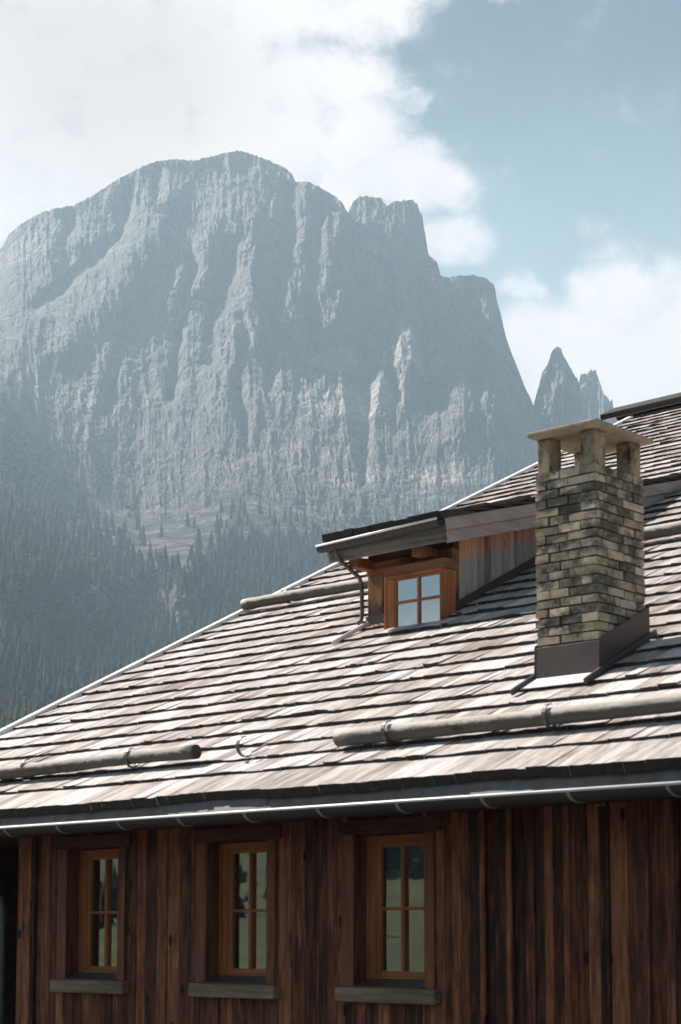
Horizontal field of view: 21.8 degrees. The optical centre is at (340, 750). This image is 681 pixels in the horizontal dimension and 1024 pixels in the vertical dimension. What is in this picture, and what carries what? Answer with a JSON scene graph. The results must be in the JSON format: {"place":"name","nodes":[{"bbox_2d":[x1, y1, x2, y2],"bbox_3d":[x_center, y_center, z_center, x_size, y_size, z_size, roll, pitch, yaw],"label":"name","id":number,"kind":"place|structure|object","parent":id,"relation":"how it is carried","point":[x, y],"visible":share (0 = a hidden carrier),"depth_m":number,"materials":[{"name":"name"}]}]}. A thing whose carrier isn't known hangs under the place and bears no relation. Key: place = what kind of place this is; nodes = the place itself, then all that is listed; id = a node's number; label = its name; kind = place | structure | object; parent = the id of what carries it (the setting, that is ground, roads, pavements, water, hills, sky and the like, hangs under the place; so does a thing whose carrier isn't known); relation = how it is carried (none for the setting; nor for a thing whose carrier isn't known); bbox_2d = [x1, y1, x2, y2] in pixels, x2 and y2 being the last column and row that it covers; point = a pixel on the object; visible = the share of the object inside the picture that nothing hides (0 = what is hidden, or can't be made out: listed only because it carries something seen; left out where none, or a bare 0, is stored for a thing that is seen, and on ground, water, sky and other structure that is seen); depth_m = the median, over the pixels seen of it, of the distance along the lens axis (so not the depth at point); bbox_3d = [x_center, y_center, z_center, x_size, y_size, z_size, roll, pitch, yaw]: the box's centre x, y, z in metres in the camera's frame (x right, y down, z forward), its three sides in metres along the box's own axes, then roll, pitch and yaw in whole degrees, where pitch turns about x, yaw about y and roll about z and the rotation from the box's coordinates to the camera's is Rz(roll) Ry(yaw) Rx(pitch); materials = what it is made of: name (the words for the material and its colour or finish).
{"place":"outdoors","nodes":[
{"label":"outdoors","id":0,"kind":"place"},
{"bbox_2d":[0,150,540,697],"bbox_3d":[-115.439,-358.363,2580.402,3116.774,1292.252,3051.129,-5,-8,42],"label":"mountain","id":1,"kind":"structure","parent":0,"point":[198,340],"depth_m":2467.26,"materials":[{"name":"stone"}]},
{"bbox_2d":[21,705,27,716],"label":"pine tree","id":2,"kind":"object","parent":1,"relation":"on","point":[25,713],"visible":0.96,"depth_m":624.67,"materials":[{"name":"green plant"}]},
{"bbox_2d":[0,456,418,726],"bbox_3d":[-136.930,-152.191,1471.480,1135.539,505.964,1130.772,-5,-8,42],"label":"forest","id":3,"kind":"object","parent":1,"relation":"on","point":[29,651],"visible":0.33,"depth_m":1444.24,"materials":[{"name":"green plant"}]},
{"bbox_2d":[0,0,680,407],"label":"sky","id":4,"kind":"structure","parent":0,"point":[536,144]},
{"bbox_2d":[349,195,428,253],"bbox_3d":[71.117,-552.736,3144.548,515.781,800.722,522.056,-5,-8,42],"label":"mountain peak","id":5,"kind":"structure","parent":0,"point":[405,217],"depth_m":2999.89,"materials":[{"name":"stone"}]},
{"bbox_2d":[534,346,585,429],"bbox_3d":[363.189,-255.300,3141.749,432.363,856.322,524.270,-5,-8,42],"label":"mountain peak","id":6,"kind":"structure","parent":0,"point":[558,401],"depth_m":2992.03,"materials":[{"name":"stone"}]},
{"bbox_2d":[579,369,617,423],"bbox_3d":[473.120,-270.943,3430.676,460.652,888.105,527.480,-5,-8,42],"label":"mountain peak","id":7,"kind":"structure","parent":0,"point":[596,403],"depth_m":3331.24,"materials":[{"name":"stone"}]},
{"bbox_3d":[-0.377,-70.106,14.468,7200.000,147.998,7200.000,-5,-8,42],"label":"ground","id":8,"kind":"structure","parent":0,"visible":0},
{"bbox_2d":[2,709,7,721],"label":"pine tree","id":9,"kind":"object","parent":8,"relation":"on","point":[4,714],"visible":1,"depth_m":624.58,"materials":[{"name":"green plant"}]},
{"bbox_2d":[7,712,11,724],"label":"pine tree","id":10,"kind":"object","parent":8,"relation":"on","point":[10,720],"visible":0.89,"depth_m":624.46,"materials":[{"name":"green plant"}]},
{"bbox_2d":[13,708,19,721],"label":"pine tree","id":11,"kind":"object","parent":8,"relation":"on","point":[16,717],"visible":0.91,"depth_m":624.79,"materials":[{"name":"green plant"}]},
{"bbox_2d":[0,392,680,1023],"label":"wooden house","id":12,"kind":"structure","parent":8,"relation":"on","point":[274,854],"depth_m":13.84,"materials":[{"name":"wood"}]},
{"bbox_2d":[50,833,130,993],"bbox_3d":[-2.095,1.424,15.352,0.995,1.362,0.285,-5,-8,42],"label":"window","id":13,"kind":"structure","parent":12,"relation":"in","point":[92,897],"depth_m":15.50,"materials":[{"name":"orange wood"}]},
{"bbox_2d":[0,744,201,779],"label":"snow guard log","id":14,"kind":"object","parent":12,"relation":"on","point":[81,763],"visible":0.99,"depth_m":15.31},
{"bbox_2d":[189,824,281,999],"bbox_3d":[-0.775,1.300,14.172,0.995,1.362,0.285,-5,-8,42],"label":"window","id":15,"kind":"structure","parent":12,"relation":"in","point":[237,879],"depth_m":14.31,"materials":[{"name":"orange wood"}]},
{"bbox_2d":[240,578,367,609],"bbox_3d":[0.004,-1.893,20.515,3.203,0.143,0.147,-5,18,42],"label":"snow guard log","id":16,"kind":"object","parent":12,"relation":"on","point":[298,594],"visible":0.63,"depth_m":20.85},
{"bbox_2d":[335,815,440,1004],"bbox_3d":[0.416,1.188,13.108,0.995,1.362,0.285,-5,-8,42],"label":"window","id":17,"kind":"structure","parent":12,"relation":"in","point":[388,932],"depth_m":13.23,"materials":[{"name":"orange wood"}]},
{"bbox_2d":[333,693,680,746],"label":"snow guard log","id":18,"kind":"object","parent":12,"relation":"on","point":[624,708],"visible":0.98,"depth_m":12.38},
{"bbox_2d":[643,521,680,539],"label":"snow guard log","id":19,"kind":"object","parent":12,"relation":"on","point":[663,530],"visible":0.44,"depth_m":17.57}
]}

